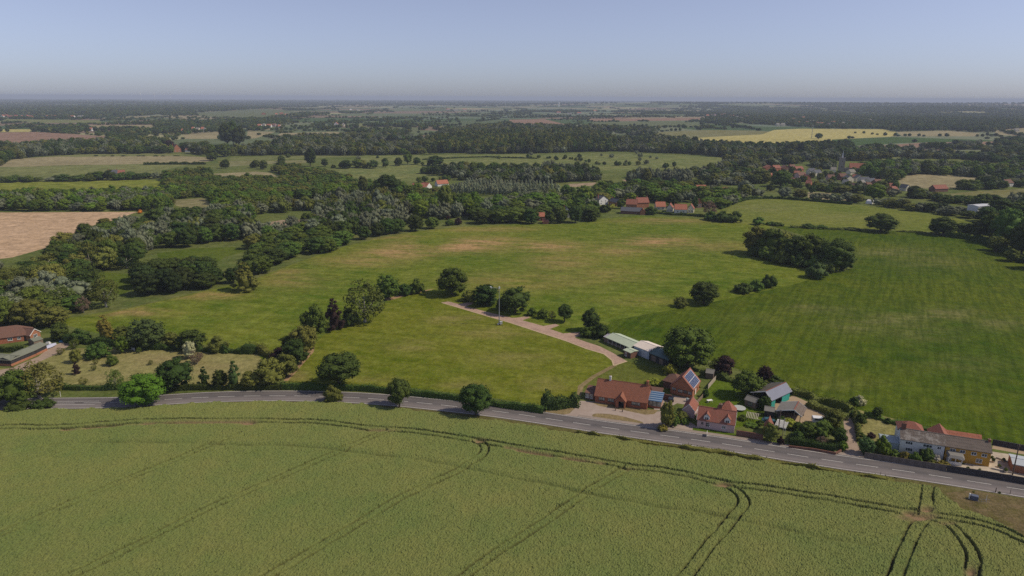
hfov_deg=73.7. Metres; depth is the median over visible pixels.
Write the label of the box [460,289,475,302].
bush
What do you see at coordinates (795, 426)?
bush
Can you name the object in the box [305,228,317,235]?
broadleaf tree
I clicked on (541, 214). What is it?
house
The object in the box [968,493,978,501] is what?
water tank
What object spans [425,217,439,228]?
broadleaf tree
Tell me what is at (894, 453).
bush
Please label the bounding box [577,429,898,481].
verge weeds
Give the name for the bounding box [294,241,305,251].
broadleaf tree
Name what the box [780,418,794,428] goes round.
bush
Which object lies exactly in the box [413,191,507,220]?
clearing
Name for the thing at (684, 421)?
bush
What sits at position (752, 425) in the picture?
bush
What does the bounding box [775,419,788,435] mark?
pergola
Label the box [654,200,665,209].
house
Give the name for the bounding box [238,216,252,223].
broadleaf tree
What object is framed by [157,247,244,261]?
clearing
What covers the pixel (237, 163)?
field
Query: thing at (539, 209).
broadleaf tree
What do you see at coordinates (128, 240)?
broadleaf tree
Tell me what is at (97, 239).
broadleaf tree
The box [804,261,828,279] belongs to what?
bush
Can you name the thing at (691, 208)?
house
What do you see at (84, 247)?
airy tree
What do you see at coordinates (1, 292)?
broadleaf tree
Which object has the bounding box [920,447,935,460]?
bush
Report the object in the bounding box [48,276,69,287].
willow tree
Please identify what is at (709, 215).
bush
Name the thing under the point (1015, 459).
telegraph pole
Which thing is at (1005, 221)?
broadleaf tree
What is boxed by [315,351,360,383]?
broadleaf tree
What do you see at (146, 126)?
field
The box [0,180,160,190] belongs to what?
field
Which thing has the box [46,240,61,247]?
broadleaf tree
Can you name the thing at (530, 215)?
broadleaf tree
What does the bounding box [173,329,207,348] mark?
broadleaf tree
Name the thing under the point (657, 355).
boarded shed
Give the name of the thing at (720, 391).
lawn
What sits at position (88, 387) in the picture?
hedge
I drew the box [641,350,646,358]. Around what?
door
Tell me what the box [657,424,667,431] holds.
bush
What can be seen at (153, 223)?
willow tree
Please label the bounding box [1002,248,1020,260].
broadleaf tree
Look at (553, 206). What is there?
broadleaf tree
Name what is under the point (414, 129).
field
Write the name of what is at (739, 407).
trampoline
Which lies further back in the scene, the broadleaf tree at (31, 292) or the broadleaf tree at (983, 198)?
the broadleaf tree at (983, 198)
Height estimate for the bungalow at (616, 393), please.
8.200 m
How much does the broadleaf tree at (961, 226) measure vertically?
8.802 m
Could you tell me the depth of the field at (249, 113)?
3646.13 m
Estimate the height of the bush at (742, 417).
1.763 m
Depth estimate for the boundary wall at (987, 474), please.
172.12 m
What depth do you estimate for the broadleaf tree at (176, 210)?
499.51 m
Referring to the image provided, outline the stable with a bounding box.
[605,333,638,349]
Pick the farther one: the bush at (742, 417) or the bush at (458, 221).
the bush at (458, 221)
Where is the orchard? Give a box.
[0,347,261,392]
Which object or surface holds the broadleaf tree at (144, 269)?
on the meadow
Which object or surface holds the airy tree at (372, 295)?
on the mown field at (427, 340)
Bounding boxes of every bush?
[67,328,92,342]
[105,355,118,365]
[268,346,281,358]
[280,335,289,347]
[342,307,358,326]
[398,283,411,294]
[408,278,424,293]
[445,218,453,224]
[454,218,462,224]
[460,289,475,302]
[495,298,507,309]
[527,307,536,316]
[536,308,547,317]
[579,326,594,336]
[591,323,610,337]
[599,204,611,211]
[645,206,657,214]
[647,377,661,385]
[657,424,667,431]
[662,363,677,374]
[673,296,688,307]
[673,411,679,426]
[676,410,689,419]
[681,418,689,424]
[702,389,708,396]
[704,211,715,219]
[713,210,732,221]
[730,211,742,222]
[732,281,753,293]
[737,414,747,420]
[744,421,758,427]
[747,241,759,255]
[748,279,764,291]
[751,216,764,224]
[756,420,763,425]
[758,245,776,259]
[760,274,777,286]
[768,374,783,382]
[777,436,784,444]
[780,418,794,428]
[789,250,809,266]
[789,430,804,439]
[791,421,802,430]
[802,223,815,228]
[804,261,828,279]
[816,224,828,228]
[818,257,839,272]
[837,440,848,450]
[843,227,861,230]
[855,395,867,405]
[867,432,875,437]
[874,435,891,455]
[884,418,892,423]
[888,448,899,456]
[898,451,909,458]
[909,452,922,460]
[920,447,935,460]
[933,454,940,461]
[936,459,950,468]
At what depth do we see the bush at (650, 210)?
555.53 m
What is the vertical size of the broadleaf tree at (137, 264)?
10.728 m
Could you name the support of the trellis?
on the lawn at (720, 391)
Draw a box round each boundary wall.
[946,465,1023,483]
[992,439,1023,450]
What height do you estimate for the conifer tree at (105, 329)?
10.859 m
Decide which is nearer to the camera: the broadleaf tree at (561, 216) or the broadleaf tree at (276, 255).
the broadleaf tree at (276, 255)
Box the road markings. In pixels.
[27,391,1022,496]
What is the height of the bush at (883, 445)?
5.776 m
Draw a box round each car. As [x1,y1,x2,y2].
[668,394,673,401]
[761,417,775,422]
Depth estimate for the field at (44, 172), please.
945.53 m
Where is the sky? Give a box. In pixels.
[0,0,1023,102]
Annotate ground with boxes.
[0,100,1023,150]
[947,490,1023,535]
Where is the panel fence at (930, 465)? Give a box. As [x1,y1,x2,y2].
[864,452,946,470]
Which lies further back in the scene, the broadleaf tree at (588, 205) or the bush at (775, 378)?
the broadleaf tree at (588, 205)
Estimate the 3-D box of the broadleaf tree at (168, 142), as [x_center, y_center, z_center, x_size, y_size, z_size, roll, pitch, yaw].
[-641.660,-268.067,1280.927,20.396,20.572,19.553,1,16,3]
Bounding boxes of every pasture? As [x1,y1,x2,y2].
[63,216,830,361]
[704,199,979,232]
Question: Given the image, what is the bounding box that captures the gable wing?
[22,327,40,340]
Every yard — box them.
[775,396,824,422]
[951,452,1023,476]
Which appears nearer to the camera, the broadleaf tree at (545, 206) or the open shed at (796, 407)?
the open shed at (796, 407)
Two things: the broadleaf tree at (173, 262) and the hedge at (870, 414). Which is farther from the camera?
the broadleaf tree at (173, 262)
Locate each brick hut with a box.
[623,348,637,358]
[763,416,773,431]
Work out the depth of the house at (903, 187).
755.58 m
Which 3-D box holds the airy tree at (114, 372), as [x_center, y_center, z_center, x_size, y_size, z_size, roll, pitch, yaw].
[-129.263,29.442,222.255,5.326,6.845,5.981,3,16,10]
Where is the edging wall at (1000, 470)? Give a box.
[991,467,1011,472]
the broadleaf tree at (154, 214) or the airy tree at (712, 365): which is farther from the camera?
the broadleaf tree at (154, 214)
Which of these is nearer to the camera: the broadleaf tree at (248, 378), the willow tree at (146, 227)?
the broadleaf tree at (248, 378)
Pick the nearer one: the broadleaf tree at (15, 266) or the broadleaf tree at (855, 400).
the broadleaf tree at (855, 400)
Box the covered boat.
[46,343,56,348]
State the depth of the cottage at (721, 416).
196.36 m
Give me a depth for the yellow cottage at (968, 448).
178.57 m
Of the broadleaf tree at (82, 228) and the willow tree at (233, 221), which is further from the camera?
the willow tree at (233, 221)
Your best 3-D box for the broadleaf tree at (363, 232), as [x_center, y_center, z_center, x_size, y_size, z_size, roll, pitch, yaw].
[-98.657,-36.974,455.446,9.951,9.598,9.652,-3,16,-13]
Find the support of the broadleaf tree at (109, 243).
on the meadow
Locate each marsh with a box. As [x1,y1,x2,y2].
[331,154,721,181]
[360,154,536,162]
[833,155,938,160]
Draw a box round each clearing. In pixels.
[96,272,131,295]
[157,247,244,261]
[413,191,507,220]
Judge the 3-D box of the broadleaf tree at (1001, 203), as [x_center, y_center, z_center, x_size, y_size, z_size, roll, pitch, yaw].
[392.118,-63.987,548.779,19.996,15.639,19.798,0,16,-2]
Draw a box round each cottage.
[697,401,736,432]
[878,421,948,458]
[943,429,992,466]
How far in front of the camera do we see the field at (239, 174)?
904.73 m
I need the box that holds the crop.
[0,400,1023,575]
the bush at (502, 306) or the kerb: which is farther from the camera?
the bush at (502, 306)
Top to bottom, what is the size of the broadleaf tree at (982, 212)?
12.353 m
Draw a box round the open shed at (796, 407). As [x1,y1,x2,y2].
[776,401,806,420]
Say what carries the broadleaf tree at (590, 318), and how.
on the pasture at (609, 270)
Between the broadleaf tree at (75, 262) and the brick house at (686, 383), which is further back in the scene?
the broadleaf tree at (75, 262)
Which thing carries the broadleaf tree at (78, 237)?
on the meadow
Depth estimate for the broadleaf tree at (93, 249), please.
378.18 m
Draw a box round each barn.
[423,182,431,188]
[435,180,448,185]
[620,207,641,214]
[626,199,637,206]
[635,196,649,207]
[640,207,645,214]
[750,382,791,406]
[928,184,948,191]
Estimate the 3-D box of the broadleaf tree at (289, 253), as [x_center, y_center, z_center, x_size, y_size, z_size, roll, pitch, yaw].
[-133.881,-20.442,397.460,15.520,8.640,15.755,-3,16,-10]
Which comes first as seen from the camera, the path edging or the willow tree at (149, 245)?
the path edging
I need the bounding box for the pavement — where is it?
[578,415,863,456]
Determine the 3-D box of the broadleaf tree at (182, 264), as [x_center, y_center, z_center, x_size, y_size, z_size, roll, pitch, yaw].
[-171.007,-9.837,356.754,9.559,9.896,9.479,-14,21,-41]
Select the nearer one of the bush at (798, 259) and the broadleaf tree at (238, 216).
the bush at (798, 259)
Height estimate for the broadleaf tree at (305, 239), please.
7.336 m
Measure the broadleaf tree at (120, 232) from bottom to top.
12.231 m
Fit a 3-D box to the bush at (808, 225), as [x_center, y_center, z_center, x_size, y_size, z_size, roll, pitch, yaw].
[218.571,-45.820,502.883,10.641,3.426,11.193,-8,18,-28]
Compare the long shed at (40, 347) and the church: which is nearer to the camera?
the long shed at (40, 347)
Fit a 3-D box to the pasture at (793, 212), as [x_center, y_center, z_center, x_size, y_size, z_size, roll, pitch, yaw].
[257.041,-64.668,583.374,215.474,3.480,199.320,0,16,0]
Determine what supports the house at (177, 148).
on the meadow
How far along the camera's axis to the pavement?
194.74 m
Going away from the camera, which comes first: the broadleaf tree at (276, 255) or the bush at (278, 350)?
the bush at (278, 350)
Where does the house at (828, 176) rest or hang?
on the meadow
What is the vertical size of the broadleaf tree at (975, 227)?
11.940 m
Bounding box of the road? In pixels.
[0,390,1023,497]
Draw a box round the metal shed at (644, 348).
[633,340,662,359]
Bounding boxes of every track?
[0,343,68,375]
[577,365,616,397]
[992,445,1023,453]
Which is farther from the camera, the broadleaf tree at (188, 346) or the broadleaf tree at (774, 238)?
the broadleaf tree at (774, 238)
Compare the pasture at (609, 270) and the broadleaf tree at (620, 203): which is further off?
the broadleaf tree at (620, 203)
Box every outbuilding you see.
[682,396,698,418]
[1008,453,1023,473]
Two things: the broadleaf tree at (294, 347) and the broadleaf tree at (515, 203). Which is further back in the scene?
the broadleaf tree at (515, 203)
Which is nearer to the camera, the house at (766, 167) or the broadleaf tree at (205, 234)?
the broadleaf tree at (205, 234)
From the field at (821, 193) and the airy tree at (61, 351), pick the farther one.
the field at (821, 193)
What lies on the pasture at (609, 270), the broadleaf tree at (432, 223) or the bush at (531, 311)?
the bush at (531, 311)
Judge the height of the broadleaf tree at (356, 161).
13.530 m
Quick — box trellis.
[746,412,759,419]
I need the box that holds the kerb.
[578,416,868,458]
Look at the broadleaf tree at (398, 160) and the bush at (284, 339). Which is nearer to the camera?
the bush at (284, 339)
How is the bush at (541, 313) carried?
on the pasture at (609, 270)
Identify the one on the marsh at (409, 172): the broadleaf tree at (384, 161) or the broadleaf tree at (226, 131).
the broadleaf tree at (384, 161)
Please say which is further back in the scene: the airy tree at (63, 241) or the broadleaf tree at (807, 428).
the airy tree at (63, 241)
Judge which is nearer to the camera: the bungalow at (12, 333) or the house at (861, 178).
the bungalow at (12, 333)
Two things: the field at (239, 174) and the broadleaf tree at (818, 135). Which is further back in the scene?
the broadleaf tree at (818, 135)
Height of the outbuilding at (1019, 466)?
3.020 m
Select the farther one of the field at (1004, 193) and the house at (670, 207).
the field at (1004, 193)
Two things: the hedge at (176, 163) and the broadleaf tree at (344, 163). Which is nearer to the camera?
the broadleaf tree at (344, 163)
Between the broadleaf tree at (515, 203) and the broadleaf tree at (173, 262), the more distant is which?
the broadleaf tree at (515, 203)
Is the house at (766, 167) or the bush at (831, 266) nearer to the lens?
the bush at (831, 266)
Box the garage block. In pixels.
[662,374,679,388]
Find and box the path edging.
[443,303,626,365]
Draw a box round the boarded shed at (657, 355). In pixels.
[649,348,676,365]
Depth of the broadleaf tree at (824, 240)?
403.06 m
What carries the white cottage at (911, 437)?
on the meadow
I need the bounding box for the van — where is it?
[811,415,822,422]
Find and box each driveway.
[654,395,689,409]
[843,417,862,454]
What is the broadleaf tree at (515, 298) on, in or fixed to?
on the pasture at (609, 270)
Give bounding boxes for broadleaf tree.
[0,267,18,279]
[0,290,15,296]
[0,295,15,326]
[2,276,28,290]
[6,265,20,269]
[6,276,33,294]
[12,266,27,277]
[14,260,34,265]
[15,285,50,299]
[19,262,40,268]
[23,264,39,278]
[33,260,47,265]
[37,295,62,307]
[39,245,65,260]
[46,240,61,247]
[55,250,77,263]
[59,264,79,276]
[60,243,76,251]
[61,294,90,311]
[63,253,88,263]
[65,233,88,243]
[67,258,92,270]
[68,269,96,281]
[68,348,82,361]
[73,239,92,258]
[74,223,91,233]
[81,229,105,240]
[82,278,104,295]
[83,241,101,265]
[91,246,117,269]
[93,222,116,232]
[93,236,104,242]
[98,239,118,265]
[105,234,124,244]
[114,229,124,236]
[115,240,125,260]
[116,372,165,405]
[119,228,136,243]
[121,223,135,230]
[122,240,146,259]
[124,236,146,248]
[127,264,156,284]
[129,262,143,271]
[131,222,146,230]
[144,207,167,220]
[145,257,169,269]
[160,231,178,246]
[163,140,173,145]
[163,257,180,269]
[168,213,183,220]
[168,220,180,227]
[168,221,185,232]
[169,207,189,216]
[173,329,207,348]
[174,215,192,219]
[174,266,193,289]
[175,260,191,268]
[176,227,196,246]
[182,341,195,357]
[187,260,213,274]
[190,272,218,287]
[195,256,217,267]
[198,227,213,242]
[199,268,224,280]
[201,217,218,227]
[204,212,224,222]
[205,149,217,160]
[207,209,222,214]
[208,223,224,240]
[210,370,228,386]
[215,143,230,156]
[217,122,233,142]
[222,223,240,240]
[223,266,236,282]
[227,211,242,218]
[232,214,252,221]
[236,254,262,274]
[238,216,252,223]
[240,370,262,386]
[243,248,264,255]
[252,255,273,272]
[253,357,285,385]
[259,243,278,248]
[262,247,287,263]
[273,245,295,256]
[274,233,291,241]
[274,239,287,245]
[275,352,300,376]
[279,241,301,256]
[281,338,310,363]
[288,325,317,352]
[291,232,307,240]
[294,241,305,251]
[296,236,310,248]
[304,237,326,253]
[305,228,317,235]
[308,231,330,237]
[310,225,333,234]
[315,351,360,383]
[321,158,327,165]
[321,219,338,234]
[321,237,336,251]
[325,237,342,247]
[331,230,353,243]
[337,220,350,230]
[339,160,351,167]
[340,227,354,239]
[352,158,362,167]
[356,226,370,238]
[367,160,378,167]
[370,222,384,235]
[372,174,401,194]
[376,274,399,298]
[380,217,394,233]
[381,158,388,166]
[382,377,410,407]
[393,218,404,232]
[395,157,401,164]
[403,151,411,164]
[407,214,423,230]
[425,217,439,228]
[427,155,443,164]
[437,183,453,204]
[457,383,492,415]
[467,207,488,217]
[470,284,498,305]
[471,211,489,223]
[489,205,505,209]
[489,208,508,222]
[500,286,529,312]
[505,201,522,207]
[505,206,524,222]
[522,209,539,223]
[534,207,549,214]
[535,204,551,213]
[544,210,554,222]
[546,199,568,206]
[547,203,559,213]
[554,206,568,219]
[555,211,565,222]
[557,303,573,321]
[567,204,582,210]
[567,206,582,222]
[581,208,601,220]
[581,308,600,326]
[582,204,598,211]
[585,201,600,209]
[616,199,624,208]
[634,186,649,198]
[660,400,675,425]
[666,192,680,204]
[714,355,735,375]
[731,368,766,396]
[742,225,767,248]
[756,365,773,381]
[757,228,787,251]
[758,396,771,407]
[762,422,779,441]
[769,170,792,185]
[781,230,794,243]
[781,235,808,258]
[799,421,819,437]
[808,238,831,253]
[813,418,833,436]
[815,133,822,138]
[822,409,843,427]
[831,427,848,443]
[848,396,859,406]
[855,413,867,424]
[864,213,901,231]
[872,407,882,416]
[928,216,958,234]
[955,222,968,233]
[964,220,986,234]
[974,193,993,203]
[976,206,997,219]
[979,212,998,237]
[986,235,1008,250]
[987,198,1014,210]
[989,207,1023,240]
[990,194,1002,203]
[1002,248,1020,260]
[1008,205,1023,212]
[1008,223,1023,254]
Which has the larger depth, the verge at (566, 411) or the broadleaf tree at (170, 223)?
the broadleaf tree at (170, 223)
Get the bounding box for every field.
[0,119,100,122]
[0,132,105,142]
[0,156,211,166]
[0,164,184,180]
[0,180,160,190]
[0,212,135,258]
[2,129,31,131]
[50,153,198,156]
[90,125,154,127]
[174,198,208,207]
[183,132,218,138]
[197,109,296,117]
[214,172,277,176]
[218,160,306,166]
[230,156,351,160]
[247,131,272,138]
[270,132,346,138]
[286,292,612,404]
[359,127,418,131]
[509,119,562,124]
[589,118,699,121]
[592,122,699,126]
[607,225,1023,444]
[657,130,766,137]
[690,129,895,142]
[808,192,845,200]
[833,137,991,145]
[884,141,992,146]
[897,131,978,135]
[899,174,974,188]
[943,189,1023,202]
[996,128,1023,134]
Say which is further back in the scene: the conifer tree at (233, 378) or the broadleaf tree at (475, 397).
the conifer tree at (233, 378)
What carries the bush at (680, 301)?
on the pasture at (609, 270)
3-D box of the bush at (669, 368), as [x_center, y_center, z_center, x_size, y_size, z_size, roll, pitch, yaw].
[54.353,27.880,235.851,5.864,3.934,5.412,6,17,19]
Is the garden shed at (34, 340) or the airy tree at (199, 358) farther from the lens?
the garden shed at (34, 340)
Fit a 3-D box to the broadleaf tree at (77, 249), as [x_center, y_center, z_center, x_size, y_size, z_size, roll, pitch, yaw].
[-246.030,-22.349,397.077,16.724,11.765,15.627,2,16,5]
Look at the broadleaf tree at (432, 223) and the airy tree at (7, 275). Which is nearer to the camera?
the airy tree at (7, 275)
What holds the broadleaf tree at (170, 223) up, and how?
on the meadow
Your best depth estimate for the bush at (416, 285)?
329.18 m
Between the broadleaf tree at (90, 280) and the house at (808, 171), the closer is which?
the broadleaf tree at (90, 280)
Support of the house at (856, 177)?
on the meadow
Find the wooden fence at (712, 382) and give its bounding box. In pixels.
[708,376,715,388]
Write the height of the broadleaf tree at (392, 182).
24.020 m
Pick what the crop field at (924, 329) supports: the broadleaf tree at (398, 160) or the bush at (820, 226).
the bush at (820, 226)
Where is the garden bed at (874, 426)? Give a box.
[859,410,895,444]
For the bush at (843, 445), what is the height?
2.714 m
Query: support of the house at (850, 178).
on the meadow
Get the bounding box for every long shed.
[0,347,36,365]
[0,353,18,365]
[26,342,46,354]
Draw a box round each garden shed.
[27,336,42,344]
[705,368,714,378]
[764,406,774,417]
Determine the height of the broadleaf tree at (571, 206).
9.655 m
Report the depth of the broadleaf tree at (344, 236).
434.88 m
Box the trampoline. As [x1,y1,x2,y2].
[734,405,745,410]
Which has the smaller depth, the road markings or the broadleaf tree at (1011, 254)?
the road markings
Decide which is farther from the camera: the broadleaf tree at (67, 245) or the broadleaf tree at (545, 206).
the broadleaf tree at (545, 206)
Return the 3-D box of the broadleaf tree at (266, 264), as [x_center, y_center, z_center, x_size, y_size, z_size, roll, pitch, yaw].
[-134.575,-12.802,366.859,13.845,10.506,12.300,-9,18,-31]
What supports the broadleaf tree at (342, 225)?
on the meadow
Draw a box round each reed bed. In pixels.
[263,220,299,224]
[568,182,596,186]
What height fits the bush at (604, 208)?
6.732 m
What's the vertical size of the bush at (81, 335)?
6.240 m
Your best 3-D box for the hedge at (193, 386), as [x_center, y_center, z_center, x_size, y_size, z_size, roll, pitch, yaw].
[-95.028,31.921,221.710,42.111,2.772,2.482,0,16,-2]
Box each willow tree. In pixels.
[30,270,56,288]
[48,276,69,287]
[95,227,107,237]
[104,227,121,235]
[114,221,122,228]
[132,230,153,251]
[138,221,155,229]
[140,224,154,236]
[151,224,170,238]
[154,219,167,233]
[157,212,169,220]
[163,206,173,215]
[174,216,194,223]
[187,213,199,217]
[195,217,204,226]
[219,217,238,224]
[238,207,251,217]
[238,221,255,237]
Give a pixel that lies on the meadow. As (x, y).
(130, 298)
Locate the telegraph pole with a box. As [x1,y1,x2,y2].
[1012,444,1019,474]
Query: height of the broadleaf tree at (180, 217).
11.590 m
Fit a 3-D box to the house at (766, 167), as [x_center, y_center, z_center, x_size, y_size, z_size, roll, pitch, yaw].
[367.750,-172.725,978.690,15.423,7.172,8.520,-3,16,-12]
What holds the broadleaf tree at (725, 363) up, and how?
on the meadow
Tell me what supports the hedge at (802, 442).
on the meadow
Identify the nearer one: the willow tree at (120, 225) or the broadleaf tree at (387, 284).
the broadleaf tree at (387, 284)
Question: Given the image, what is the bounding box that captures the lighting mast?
[490,286,502,324]
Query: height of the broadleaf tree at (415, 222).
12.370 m
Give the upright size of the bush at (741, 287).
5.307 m
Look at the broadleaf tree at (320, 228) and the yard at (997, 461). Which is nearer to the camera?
the yard at (997, 461)
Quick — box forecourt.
[564,401,698,429]
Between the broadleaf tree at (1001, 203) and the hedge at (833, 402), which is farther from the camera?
the broadleaf tree at (1001, 203)
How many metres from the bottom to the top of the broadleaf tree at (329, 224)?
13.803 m
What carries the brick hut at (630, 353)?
on the meadow
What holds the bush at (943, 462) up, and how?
on the meadow
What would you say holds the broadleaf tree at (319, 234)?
on the meadow
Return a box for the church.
[838,151,865,171]
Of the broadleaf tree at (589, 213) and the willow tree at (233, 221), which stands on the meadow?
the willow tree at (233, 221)
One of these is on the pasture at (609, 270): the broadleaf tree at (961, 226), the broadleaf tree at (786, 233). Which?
the broadleaf tree at (786, 233)
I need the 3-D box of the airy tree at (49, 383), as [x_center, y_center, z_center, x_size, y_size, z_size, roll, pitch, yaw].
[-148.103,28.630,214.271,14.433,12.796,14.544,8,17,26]
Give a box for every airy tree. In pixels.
[0,270,22,279]
[0,279,10,291]
[9,360,65,398]
[29,252,58,261]
[46,284,75,299]
[56,248,75,256]
[56,348,64,354]
[61,237,80,244]
[64,263,104,279]
[68,338,79,348]
[73,240,98,264]
[74,295,90,311]
[78,377,87,384]
[86,276,118,307]
[104,369,123,384]
[112,249,142,267]
[144,229,163,249]
[188,350,202,363]
[342,278,384,321]
[548,310,556,318]
[703,200,716,213]
[708,358,719,372]
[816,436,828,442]
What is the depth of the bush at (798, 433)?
189.00 m
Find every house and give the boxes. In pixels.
[172,143,181,151]
[538,212,544,220]
[542,218,548,223]
[595,195,608,204]
[609,196,618,205]
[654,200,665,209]
[666,203,673,211]
[670,367,700,397]
[674,204,686,212]
[687,203,694,212]
[696,198,701,207]
[744,394,758,408]
[762,165,770,169]
[770,165,780,170]
[781,165,789,169]
[794,172,805,177]
[806,168,815,174]
[811,169,821,175]
[826,173,834,179]
[837,173,846,179]
[842,175,853,181]
[846,168,855,174]
[853,174,861,181]
[857,177,868,181]
[865,178,874,181]
[899,184,909,190]
[967,204,990,210]
[1002,179,1013,186]
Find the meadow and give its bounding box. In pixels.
[0,150,1023,464]
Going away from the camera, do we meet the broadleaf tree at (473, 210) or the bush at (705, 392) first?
the bush at (705, 392)
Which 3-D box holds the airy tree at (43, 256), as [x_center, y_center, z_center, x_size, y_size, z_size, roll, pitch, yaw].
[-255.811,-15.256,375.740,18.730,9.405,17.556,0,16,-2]
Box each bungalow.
[0,325,32,343]
[585,375,671,409]
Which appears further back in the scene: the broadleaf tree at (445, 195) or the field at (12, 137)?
the field at (12, 137)
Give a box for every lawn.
[584,361,669,393]
[592,402,657,414]
[592,413,642,422]
[698,379,763,426]
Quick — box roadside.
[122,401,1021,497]
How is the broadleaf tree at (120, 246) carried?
on the meadow
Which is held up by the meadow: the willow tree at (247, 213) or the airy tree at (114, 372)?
the willow tree at (247, 213)
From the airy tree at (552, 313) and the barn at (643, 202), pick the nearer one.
the airy tree at (552, 313)
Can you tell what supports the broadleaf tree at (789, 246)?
on the pasture at (609, 270)
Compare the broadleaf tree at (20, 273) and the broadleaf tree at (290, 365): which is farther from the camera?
the broadleaf tree at (20, 273)
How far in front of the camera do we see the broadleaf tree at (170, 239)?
426.80 m
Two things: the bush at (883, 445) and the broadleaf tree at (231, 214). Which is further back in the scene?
the broadleaf tree at (231, 214)
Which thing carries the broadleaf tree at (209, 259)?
on the meadow
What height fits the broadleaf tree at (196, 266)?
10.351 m
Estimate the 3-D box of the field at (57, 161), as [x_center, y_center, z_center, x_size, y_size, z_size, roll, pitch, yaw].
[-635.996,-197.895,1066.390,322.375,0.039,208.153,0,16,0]
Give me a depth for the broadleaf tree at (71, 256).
360.55 m
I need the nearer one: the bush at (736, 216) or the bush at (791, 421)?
the bush at (791, 421)
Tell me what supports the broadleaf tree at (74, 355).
on the orchard
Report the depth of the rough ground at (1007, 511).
160.10 m
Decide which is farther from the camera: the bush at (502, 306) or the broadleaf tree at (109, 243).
the broadleaf tree at (109, 243)
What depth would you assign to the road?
196.54 m
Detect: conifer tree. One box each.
[71,362,80,374]
[95,314,114,338]
[197,366,209,384]
[226,361,240,385]
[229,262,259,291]
[325,298,345,330]
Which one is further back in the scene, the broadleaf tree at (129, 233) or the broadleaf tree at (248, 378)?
the broadleaf tree at (129, 233)
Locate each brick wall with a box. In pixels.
[736,430,762,439]
[788,445,841,454]
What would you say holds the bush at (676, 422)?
on the forecourt
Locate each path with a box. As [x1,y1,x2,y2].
[284,349,313,380]
[385,289,431,300]
[442,302,625,364]
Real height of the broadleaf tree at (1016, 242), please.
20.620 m
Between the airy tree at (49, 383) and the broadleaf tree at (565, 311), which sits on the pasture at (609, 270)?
the broadleaf tree at (565, 311)
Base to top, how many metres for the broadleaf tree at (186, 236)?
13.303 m
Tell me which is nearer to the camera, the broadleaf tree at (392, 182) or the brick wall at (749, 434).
the brick wall at (749, 434)
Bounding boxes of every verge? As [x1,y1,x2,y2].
[546,408,574,414]
[693,428,788,443]
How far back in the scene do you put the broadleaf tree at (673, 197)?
611.07 m
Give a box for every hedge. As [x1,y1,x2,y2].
[0,344,25,352]
[51,332,258,354]
[55,382,120,390]
[143,161,205,164]
[160,382,283,390]
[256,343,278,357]
[281,381,547,413]
[422,156,536,159]
[540,388,580,410]
[656,211,704,216]
[716,371,792,393]
[718,195,852,208]
[789,436,838,453]
[790,225,866,230]
[792,385,856,411]
[805,398,849,420]
[852,410,862,440]
[864,410,987,439]
[896,230,933,233]
[945,231,1023,263]
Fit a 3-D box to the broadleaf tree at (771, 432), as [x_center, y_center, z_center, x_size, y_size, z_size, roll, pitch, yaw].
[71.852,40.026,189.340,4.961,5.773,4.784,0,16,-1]

